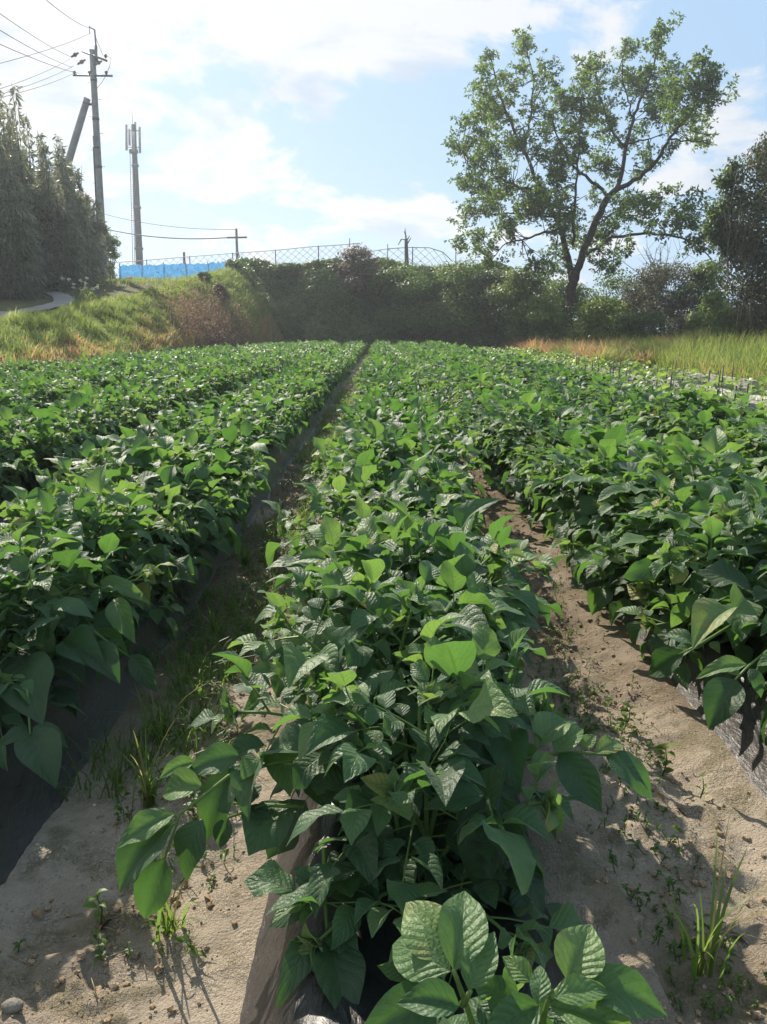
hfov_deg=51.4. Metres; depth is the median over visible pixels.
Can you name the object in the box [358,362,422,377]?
potato plant
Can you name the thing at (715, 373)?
young crop plant
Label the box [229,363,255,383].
potato plant
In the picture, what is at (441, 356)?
potato plant
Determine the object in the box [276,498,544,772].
plant
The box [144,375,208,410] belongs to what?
potato plant
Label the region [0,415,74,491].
soybean plant
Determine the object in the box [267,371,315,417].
potato plant
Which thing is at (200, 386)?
potato plant
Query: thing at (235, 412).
potato plant
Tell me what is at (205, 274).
shrub
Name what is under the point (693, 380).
young crop plant
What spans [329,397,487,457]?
potato plant
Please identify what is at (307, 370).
potato plant
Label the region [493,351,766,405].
mulch film
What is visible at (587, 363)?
young crop plant
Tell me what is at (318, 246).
lattice fence
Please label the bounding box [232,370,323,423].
soybean plant
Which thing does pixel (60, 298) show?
road
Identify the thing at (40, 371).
potato plant
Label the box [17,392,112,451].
soybean plant
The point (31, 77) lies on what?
power line
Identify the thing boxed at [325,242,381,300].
creeper heap
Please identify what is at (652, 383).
young crop plant
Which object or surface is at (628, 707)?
weed seedling
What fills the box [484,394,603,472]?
plant
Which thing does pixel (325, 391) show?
potato plant
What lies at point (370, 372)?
potato plant
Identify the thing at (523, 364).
potato plant
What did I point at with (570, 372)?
plant
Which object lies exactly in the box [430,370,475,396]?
potato plant
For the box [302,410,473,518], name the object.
potato plant
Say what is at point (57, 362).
potato plant
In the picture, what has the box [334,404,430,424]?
potato plant
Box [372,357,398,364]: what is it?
potato plant
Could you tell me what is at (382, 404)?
potato plant
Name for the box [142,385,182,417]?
potato plant
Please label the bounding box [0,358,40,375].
potato plant
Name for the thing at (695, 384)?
young crop plant
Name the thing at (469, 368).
potato plant
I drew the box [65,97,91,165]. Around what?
brace pole
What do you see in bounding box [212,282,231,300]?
shrub
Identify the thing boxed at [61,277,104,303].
seed head weed
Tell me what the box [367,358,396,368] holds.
potato plant
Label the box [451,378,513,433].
potato plant
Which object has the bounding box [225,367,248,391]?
potato plant
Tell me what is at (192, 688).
grass tuft
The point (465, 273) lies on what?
shrub
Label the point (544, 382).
plant
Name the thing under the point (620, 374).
young crop plant
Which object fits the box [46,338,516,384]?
potato foliage
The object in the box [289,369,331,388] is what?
potato plant
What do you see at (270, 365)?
potato plant
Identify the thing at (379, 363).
potato plant
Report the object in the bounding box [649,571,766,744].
plant
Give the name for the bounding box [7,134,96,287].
roadside tree
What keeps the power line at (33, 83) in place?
attached to the utility pole at (93, 76)
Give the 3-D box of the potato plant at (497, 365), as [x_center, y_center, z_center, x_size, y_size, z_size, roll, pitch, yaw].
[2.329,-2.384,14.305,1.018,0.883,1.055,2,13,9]
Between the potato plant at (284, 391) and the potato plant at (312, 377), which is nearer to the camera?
the potato plant at (284, 391)
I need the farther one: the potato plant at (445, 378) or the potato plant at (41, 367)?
the potato plant at (41, 367)
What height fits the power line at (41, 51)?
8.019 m
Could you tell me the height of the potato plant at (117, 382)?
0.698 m
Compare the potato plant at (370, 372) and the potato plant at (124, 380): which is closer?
the potato plant at (124, 380)
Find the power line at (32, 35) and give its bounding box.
[1,14,70,56]
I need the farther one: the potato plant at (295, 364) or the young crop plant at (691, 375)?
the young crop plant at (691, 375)
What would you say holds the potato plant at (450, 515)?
on the mulch film at (306, 1001)
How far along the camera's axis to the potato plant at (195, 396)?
9.12 m
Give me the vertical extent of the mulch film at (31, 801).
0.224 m
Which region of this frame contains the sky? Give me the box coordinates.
[0,0,766,331]
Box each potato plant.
[0,357,55,371]
[0,358,36,375]
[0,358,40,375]
[0,365,11,374]
[0,368,31,387]
[0,372,62,408]
[0,373,21,389]
[0,376,21,389]
[0,377,47,417]
[0,382,41,414]
[0,392,24,414]
[0,405,43,499]
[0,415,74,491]
[0,434,50,517]
[0,459,238,602]
[0,464,198,659]
[0,489,176,684]
[0,489,200,641]
[0,521,156,788]
[1,370,33,381]
[7,391,99,488]
[8,366,59,380]
[11,392,116,465]
[14,389,66,415]
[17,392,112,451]
[18,373,89,407]
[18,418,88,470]
[20,368,64,380]
[30,368,71,380]
[32,435,245,584]
[34,358,66,368]
[37,360,61,371]
[43,366,85,379]
[45,378,102,398]
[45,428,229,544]
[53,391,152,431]
[54,360,100,378]
[54,381,100,400]
[55,397,118,443]
[57,364,115,390]
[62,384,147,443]
[69,373,129,387]
[80,378,122,393]
[85,368,145,388]
[88,354,125,368]
[90,383,175,424]
[91,365,141,385]
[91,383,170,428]
[99,364,154,387]
[99,384,167,420]
[102,376,193,418]
[102,410,275,523]
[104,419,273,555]
[115,435,246,519]
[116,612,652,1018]
[120,359,161,377]
[120,365,164,376]
[128,372,193,411]
[132,400,250,503]
[134,360,174,375]
[140,356,201,375]
[140,377,196,411]
[141,361,188,369]
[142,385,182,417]
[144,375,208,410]
[156,361,185,369]
[159,410,255,476]
[163,363,221,399]
[167,402,292,470]
[169,405,267,482]
[170,356,200,369]
[178,375,216,403]
[180,367,231,398]
[185,371,218,399]
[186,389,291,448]
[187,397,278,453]
[189,361,240,394]
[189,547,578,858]
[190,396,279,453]
[194,365,235,396]
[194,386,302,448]
[201,358,249,387]
[205,362,238,392]
[215,359,258,381]
[221,362,259,390]
[223,354,267,373]
[224,356,264,381]
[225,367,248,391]
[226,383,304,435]
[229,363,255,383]
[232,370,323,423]
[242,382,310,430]
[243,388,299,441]
[247,369,316,395]
[248,379,297,407]
[249,384,299,430]
[251,397,284,448]
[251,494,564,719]
[253,357,278,377]
[253,373,326,416]
[254,359,275,379]
[254,360,274,378]
[261,449,479,577]
[266,373,325,412]
[267,370,330,405]
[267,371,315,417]
[268,377,316,428]
[274,361,319,375]
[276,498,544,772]
[282,361,330,395]
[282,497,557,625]
[283,364,324,401]
[283,367,327,411]
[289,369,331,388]
[291,356,333,399]
[298,356,344,386]
[299,354,335,380]
[299,364,331,403]
[301,418,484,527]
[302,355,339,382]
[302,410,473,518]
[315,361,340,386]
[317,409,490,525]
[317,448,483,530]
[322,425,470,516]
[322,429,441,466]
[323,406,457,459]
[324,365,337,398]
[327,357,339,381]
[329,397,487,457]
[332,414,437,450]
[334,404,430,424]
[335,396,470,456]
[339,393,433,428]
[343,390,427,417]
[347,492,502,578]
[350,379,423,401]
[352,360,413,399]
[352,380,414,396]
[353,357,418,375]
[353,365,424,392]
[353,381,426,401]
[354,368,428,399]
[354,383,428,404]
[356,368,425,398]
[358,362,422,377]
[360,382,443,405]
[364,369,414,386]
[365,359,407,368]
[365,361,400,379]
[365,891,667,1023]
[366,396,436,411]
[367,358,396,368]
[369,352,402,363]
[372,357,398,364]
[380,390,443,412]
[418,359,448,372]
[418,361,470,396]
[419,357,470,395]
[420,351,472,388]
[420,358,486,391]
[423,366,461,395]
[424,353,470,386]
[425,369,479,412]
[429,365,513,402]
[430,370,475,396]
[432,363,514,414]
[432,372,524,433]
[435,361,478,378]
[440,365,524,391]
[440,382,514,432]
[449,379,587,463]
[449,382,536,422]
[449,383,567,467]
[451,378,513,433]
[454,391,525,430]
[455,394,585,487]
[456,373,524,400]
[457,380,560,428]
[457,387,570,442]
[469,401,647,494]
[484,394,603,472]
[489,353,526,369]
[489,355,537,371]
[489,392,611,496]
[497,415,656,524]
[498,353,549,370]
[500,355,556,374]
[500,364,525,377]
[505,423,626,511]
[510,359,568,383]
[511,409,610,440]
[515,360,549,374]
[517,362,567,382]
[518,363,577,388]
[518,424,645,530]
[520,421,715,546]
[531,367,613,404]
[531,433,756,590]
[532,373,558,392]
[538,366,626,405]
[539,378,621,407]
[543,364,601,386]
[544,424,697,546]
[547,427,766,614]
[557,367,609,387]
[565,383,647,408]
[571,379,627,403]
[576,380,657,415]
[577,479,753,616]
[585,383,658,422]
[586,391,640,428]
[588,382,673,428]
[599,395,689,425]
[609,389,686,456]
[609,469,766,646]
[611,384,749,438]
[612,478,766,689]
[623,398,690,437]
[635,382,766,443]
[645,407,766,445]
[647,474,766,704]
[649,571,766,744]
[660,398,766,457]
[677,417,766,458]
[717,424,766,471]
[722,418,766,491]
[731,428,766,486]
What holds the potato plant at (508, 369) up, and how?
on the mulch film
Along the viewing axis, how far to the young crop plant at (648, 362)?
18.36 m
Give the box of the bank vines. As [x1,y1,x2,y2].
[224,256,538,348]
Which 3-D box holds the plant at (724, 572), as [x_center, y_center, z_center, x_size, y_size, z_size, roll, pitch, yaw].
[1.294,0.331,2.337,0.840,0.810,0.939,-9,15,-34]
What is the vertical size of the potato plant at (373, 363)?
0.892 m
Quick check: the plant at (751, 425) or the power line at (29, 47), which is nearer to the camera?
the plant at (751, 425)
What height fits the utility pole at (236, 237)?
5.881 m
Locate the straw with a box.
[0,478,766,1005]
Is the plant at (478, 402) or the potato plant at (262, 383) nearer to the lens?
the plant at (478, 402)
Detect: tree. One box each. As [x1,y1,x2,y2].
[0,82,50,300]
[0,84,97,293]
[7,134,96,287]
[20,142,112,284]
[84,195,103,278]
[94,231,117,276]
[106,233,121,278]
[440,9,740,327]
[697,131,766,340]
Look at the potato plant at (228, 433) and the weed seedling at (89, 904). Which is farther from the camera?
the potato plant at (228, 433)
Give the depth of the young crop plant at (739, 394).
10.59 m
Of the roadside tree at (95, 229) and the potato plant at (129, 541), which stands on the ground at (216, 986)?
the roadside tree at (95, 229)
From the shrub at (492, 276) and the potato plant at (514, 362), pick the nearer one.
the potato plant at (514, 362)
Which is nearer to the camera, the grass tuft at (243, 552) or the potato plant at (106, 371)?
the grass tuft at (243, 552)
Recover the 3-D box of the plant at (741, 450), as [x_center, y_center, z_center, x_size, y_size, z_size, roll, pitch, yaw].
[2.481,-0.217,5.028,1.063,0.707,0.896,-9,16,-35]
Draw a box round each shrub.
[197,271,212,283]
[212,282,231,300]
[370,259,437,338]
[412,257,494,341]
[458,266,527,346]
[480,264,565,343]
[520,304,571,344]
[542,275,609,319]
[560,294,638,342]
[562,266,668,341]
[603,309,677,341]
[615,260,716,334]
[662,313,702,339]
[666,258,733,335]
[681,288,733,337]
[707,299,766,339]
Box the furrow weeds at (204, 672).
[12,376,766,1020]
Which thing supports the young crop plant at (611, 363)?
on the mulch film at (729, 390)
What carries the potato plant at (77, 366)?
on the mulch film
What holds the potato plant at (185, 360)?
on the mulch film
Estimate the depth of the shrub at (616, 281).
41.49 m
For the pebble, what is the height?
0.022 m
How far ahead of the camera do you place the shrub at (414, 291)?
42.92 m
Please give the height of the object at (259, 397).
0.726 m
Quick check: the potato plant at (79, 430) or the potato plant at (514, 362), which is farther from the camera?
the potato plant at (514, 362)
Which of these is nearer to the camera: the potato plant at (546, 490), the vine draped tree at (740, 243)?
the potato plant at (546, 490)
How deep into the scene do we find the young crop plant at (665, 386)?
10.15 m
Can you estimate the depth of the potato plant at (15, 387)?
7.27 m
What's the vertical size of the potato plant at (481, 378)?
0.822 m
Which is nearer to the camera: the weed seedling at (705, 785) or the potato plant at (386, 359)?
the weed seedling at (705, 785)
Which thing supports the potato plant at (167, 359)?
on the mulch film
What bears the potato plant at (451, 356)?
on the mulch film at (738, 733)
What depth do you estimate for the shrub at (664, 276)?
38.04 m
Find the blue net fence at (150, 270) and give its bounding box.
[118,261,224,279]
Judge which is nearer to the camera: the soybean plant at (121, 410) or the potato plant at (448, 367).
the soybean plant at (121, 410)
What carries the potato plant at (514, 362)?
on the mulch film
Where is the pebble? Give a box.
[1,997,23,1013]
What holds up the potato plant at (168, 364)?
on the mulch film
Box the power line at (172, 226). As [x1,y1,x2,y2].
[95,211,234,229]
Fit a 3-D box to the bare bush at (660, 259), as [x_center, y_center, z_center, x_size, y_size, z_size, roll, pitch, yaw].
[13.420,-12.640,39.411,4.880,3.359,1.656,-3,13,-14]
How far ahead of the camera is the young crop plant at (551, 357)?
21.81 m
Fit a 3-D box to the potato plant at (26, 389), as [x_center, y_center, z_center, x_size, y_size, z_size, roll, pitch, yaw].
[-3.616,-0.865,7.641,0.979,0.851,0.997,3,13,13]
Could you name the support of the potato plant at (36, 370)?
on the mulch film
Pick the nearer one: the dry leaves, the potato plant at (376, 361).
the dry leaves
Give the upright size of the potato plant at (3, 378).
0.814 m
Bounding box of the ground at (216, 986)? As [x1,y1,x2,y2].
[0,272,766,1023]
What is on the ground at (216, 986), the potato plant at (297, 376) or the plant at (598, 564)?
the plant at (598, 564)
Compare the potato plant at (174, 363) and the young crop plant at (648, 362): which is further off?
the young crop plant at (648, 362)
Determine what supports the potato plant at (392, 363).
on the mulch film at (306, 1001)
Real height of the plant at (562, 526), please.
0.762 m
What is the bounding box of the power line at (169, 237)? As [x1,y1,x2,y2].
[111,230,226,238]
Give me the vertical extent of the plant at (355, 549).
0.817 m
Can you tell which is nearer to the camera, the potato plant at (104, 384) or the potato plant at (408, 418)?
the potato plant at (408, 418)
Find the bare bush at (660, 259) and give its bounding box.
[606,237,696,290]
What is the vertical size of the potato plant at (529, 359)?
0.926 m
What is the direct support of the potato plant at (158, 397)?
on the mulch film at (7, 521)
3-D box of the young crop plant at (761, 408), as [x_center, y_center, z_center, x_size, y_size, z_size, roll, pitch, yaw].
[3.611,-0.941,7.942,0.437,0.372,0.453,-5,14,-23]
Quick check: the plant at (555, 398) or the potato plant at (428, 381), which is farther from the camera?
the potato plant at (428, 381)
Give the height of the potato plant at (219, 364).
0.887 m
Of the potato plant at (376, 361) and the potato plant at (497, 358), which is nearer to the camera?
the potato plant at (376, 361)
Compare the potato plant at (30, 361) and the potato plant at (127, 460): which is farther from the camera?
the potato plant at (30, 361)
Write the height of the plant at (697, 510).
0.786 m
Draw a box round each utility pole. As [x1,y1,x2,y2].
[71,26,112,279]
[227,229,246,258]
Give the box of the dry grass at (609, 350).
[295,327,765,367]
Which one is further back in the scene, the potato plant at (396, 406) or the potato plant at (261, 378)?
the potato plant at (261, 378)
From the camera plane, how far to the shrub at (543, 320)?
38.63 m
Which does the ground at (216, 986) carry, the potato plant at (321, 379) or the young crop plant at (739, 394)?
the potato plant at (321, 379)
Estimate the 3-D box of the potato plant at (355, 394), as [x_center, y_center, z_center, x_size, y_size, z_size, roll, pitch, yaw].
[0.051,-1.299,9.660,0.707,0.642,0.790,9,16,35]
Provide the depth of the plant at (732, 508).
2.48 m
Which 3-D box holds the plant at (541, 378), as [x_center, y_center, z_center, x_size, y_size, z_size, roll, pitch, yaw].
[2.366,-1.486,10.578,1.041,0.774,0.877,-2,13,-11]
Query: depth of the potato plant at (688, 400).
6.10 m
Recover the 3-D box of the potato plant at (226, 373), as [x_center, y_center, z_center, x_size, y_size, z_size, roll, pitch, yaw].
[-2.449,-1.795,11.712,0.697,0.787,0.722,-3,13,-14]
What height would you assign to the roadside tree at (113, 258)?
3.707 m
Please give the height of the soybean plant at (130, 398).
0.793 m
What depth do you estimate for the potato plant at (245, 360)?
13.70 m
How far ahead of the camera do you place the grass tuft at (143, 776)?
1.96 m
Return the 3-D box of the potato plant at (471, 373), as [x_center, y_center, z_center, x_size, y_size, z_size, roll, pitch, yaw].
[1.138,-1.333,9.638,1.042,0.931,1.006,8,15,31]
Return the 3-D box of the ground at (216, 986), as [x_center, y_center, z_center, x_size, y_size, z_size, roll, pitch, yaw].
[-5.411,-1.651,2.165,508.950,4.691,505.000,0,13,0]
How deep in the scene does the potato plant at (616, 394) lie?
7.96 m
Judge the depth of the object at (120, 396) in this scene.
7.02 m
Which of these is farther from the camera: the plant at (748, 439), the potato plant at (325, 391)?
the potato plant at (325, 391)
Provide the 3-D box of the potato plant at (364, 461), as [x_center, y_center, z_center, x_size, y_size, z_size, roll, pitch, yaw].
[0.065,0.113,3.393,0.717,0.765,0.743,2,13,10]
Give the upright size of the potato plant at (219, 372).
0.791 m
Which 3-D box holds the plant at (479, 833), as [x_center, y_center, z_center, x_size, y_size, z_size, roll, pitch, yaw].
[0.009,0.536,1.479,0.786,0.721,0.708,9,15,34]
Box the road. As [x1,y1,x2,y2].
[0,291,74,316]
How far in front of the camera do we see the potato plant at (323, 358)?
15.44 m
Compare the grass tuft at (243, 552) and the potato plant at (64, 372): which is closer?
the grass tuft at (243, 552)
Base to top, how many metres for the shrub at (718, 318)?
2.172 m
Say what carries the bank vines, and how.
on the ground at (216, 986)
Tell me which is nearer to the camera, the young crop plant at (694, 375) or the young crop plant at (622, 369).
the young crop plant at (694, 375)
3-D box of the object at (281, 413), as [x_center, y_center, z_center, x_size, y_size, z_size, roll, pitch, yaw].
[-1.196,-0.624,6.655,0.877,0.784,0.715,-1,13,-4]
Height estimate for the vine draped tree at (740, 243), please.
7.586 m
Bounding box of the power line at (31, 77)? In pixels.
[0,59,69,88]
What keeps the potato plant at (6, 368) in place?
on the mulch film
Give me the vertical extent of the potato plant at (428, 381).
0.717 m
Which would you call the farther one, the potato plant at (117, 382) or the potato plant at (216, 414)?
the potato plant at (117, 382)
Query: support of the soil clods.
on the ground at (216, 986)
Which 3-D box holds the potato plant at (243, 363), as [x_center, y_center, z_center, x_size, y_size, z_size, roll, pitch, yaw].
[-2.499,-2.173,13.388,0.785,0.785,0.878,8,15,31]
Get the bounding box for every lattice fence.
[111,243,359,268]
[369,247,452,266]
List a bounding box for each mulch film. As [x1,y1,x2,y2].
[0,353,363,885]
[0,459,108,546]
[240,672,564,1023]
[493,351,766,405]
[498,465,766,799]
[581,370,765,418]
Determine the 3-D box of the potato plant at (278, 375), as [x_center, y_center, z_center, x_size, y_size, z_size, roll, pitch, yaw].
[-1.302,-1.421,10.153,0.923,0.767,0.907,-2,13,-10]
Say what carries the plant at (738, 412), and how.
on the mulch film
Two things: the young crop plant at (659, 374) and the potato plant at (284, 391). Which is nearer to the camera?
the potato plant at (284, 391)
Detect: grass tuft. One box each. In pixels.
[99,676,206,740]
[111,716,202,809]
[155,662,215,700]
[156,845,207,941]
[160,655,223,684]
[201,596,234,634]
[236,532,260,565]
[626,816,766,987]
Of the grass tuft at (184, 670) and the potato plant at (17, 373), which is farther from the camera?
the potato plant at (17, 373)
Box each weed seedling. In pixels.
[81,888,110,924]
[614,701,638,730]
[649,743,677,775]
[695,774,710,797]
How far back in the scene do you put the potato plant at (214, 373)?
10.84 m
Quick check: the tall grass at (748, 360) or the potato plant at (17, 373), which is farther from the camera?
the tall grass at (748, 360)
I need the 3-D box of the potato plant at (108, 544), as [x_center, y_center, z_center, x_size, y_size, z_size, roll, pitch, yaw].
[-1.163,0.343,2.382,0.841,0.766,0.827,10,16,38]
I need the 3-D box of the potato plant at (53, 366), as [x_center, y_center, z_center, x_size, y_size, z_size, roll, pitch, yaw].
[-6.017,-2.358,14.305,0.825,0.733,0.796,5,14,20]
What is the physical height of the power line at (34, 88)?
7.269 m
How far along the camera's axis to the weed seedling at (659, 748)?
2.13 m
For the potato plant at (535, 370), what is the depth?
11.66 m
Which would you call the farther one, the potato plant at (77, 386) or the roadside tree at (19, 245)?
the roadside tree at (19, 245)
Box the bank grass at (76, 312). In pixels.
[0,265,297,365]
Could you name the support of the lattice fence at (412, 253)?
on the ground at (216, 986)
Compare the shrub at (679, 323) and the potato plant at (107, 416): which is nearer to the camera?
the potato plant at (107, 416)
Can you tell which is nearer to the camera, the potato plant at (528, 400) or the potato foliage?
the potato plant at (528, 400)
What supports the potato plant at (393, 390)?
on the mulch film at (306, 1001)
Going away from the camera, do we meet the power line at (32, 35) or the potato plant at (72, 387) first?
the potato plant at (72, 387)
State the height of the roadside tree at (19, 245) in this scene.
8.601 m
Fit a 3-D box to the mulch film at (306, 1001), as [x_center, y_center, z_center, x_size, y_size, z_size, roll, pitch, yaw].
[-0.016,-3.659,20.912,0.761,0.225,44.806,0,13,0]
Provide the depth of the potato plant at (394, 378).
8.98 m
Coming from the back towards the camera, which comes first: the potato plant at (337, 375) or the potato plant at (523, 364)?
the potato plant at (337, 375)
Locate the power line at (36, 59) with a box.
[0,44,80,73]
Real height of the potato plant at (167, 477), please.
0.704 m
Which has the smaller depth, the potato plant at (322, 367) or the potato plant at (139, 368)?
the potato plant at (139, 368)
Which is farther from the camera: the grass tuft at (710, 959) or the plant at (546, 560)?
the plant at (546, 560)
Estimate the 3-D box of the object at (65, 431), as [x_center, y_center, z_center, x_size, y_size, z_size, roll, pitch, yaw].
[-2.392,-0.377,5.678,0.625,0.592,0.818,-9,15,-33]
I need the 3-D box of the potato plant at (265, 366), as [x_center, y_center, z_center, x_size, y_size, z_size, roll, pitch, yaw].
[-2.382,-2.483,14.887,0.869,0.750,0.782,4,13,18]
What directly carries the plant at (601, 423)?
on the mulch film at (738, 733)
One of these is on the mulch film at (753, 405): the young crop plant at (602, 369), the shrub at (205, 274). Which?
the young crop plant at (602, 369)
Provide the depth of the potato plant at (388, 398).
7.40 m
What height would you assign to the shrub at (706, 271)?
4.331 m
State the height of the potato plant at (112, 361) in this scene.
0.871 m
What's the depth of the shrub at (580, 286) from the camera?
44.81 m
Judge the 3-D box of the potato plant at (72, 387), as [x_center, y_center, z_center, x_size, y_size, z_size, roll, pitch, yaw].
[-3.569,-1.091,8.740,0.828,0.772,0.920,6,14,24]
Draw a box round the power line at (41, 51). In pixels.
[0,34,87,63]
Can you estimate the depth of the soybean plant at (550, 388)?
6.58 m
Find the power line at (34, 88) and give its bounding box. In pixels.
[0,73,73,97]
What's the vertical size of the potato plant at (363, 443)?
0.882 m
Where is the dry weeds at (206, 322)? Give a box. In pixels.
[133,268,257,347]
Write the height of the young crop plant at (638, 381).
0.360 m
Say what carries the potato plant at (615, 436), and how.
on the mulch film at (738, 733)
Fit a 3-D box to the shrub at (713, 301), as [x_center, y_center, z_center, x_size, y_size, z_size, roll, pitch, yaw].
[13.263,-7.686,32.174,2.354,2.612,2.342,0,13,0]
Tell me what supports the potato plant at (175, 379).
on the mulch film at (7, 521)
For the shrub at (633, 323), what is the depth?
35.18 m
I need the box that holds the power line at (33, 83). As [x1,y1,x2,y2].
[0,66,72,94]
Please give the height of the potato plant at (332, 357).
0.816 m
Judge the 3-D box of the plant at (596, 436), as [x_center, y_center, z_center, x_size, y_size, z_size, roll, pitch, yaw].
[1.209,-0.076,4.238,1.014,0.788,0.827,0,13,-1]
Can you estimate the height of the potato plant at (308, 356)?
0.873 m
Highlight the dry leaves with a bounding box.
[32,498,749,944]
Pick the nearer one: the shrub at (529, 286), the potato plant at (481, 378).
the potato plant at (481, 378)
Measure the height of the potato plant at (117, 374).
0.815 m
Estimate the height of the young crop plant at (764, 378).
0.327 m
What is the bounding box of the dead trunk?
[398,230,410,264]
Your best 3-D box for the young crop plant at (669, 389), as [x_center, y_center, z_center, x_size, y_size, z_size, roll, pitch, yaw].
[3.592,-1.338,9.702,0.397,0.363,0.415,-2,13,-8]
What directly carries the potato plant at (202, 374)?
on the mulch film at (7, 521)
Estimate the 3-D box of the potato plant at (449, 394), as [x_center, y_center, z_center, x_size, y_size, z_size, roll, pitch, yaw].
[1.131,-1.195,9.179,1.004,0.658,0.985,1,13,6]
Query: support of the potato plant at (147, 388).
on the mulch film at (7, 521)
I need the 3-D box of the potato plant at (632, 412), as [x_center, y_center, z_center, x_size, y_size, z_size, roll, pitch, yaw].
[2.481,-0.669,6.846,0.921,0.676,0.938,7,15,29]
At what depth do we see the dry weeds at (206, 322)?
31.97 m
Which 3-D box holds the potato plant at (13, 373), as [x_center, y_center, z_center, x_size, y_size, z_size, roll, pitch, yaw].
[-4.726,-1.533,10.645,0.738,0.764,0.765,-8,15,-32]
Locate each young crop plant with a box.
[549,355,564,363]
[572,362,585,368]
[586,361,601,370]
[596,364,608,374]
[604,360,618,367]
[613,370,627,378]
[619,368,638,381]
[620,360,636,370]
[625,358,644,371]
[632,360,651,371]
[632,370,649,380]
[635,369,658,384]
[644,373,662,386]
[652,372,677,386]
[659,371,684,390]
[660,383,688,394]
[665,387,689,396]
[672,367,690,379]
[681,367,698,379]
[681,377,704,390]
[685,380,706,395]
[690,369,708,382]
[702,383,720,398]
[706,368,724,384]
[706,377,739,397]
[715,375,732,385]
[728,398,764,411]
[729,375,752,390]
[730,390,752,403]
[745,375,766,392]
[748,384,766,404]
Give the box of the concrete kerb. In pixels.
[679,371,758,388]
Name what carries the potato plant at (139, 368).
on the mulch film
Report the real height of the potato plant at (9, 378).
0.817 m
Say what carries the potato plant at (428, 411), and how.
on the mulch film at (306, 1001)
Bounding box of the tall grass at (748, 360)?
[610,321,766,386]
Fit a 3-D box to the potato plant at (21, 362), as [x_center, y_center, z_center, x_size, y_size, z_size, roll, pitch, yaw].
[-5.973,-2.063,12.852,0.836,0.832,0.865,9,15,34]
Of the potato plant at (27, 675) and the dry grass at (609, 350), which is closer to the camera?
the potato plant at (27, 675)
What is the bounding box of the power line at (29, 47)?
[0,30,70,66]
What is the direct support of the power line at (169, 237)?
attached to the utility pole at (236, 237)
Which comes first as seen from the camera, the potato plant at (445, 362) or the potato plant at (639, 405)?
the potato plant at (639, 405)
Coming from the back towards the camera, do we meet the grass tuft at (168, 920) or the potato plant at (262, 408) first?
the potato plant at (262, 408)
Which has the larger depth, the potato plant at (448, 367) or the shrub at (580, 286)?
the shrub at (580, 286)
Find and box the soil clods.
[0,436,766,1023]
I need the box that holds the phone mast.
[125,117,142,264]
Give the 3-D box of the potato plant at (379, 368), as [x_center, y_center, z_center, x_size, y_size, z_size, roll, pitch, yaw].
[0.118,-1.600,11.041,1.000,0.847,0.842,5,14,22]
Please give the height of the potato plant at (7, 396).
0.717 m
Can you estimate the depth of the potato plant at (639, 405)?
6.46 m
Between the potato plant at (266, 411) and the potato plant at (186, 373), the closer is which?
the potato plant at (266, 411)
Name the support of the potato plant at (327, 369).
on the mulch film at (31, 801)
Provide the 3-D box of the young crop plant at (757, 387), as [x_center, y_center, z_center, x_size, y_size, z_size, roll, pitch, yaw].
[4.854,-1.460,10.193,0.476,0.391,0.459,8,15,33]
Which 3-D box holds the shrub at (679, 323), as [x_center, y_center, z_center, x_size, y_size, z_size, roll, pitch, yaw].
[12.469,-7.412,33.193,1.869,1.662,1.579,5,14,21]
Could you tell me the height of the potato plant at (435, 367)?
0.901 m
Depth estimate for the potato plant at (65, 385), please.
8.34 m
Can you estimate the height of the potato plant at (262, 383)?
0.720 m

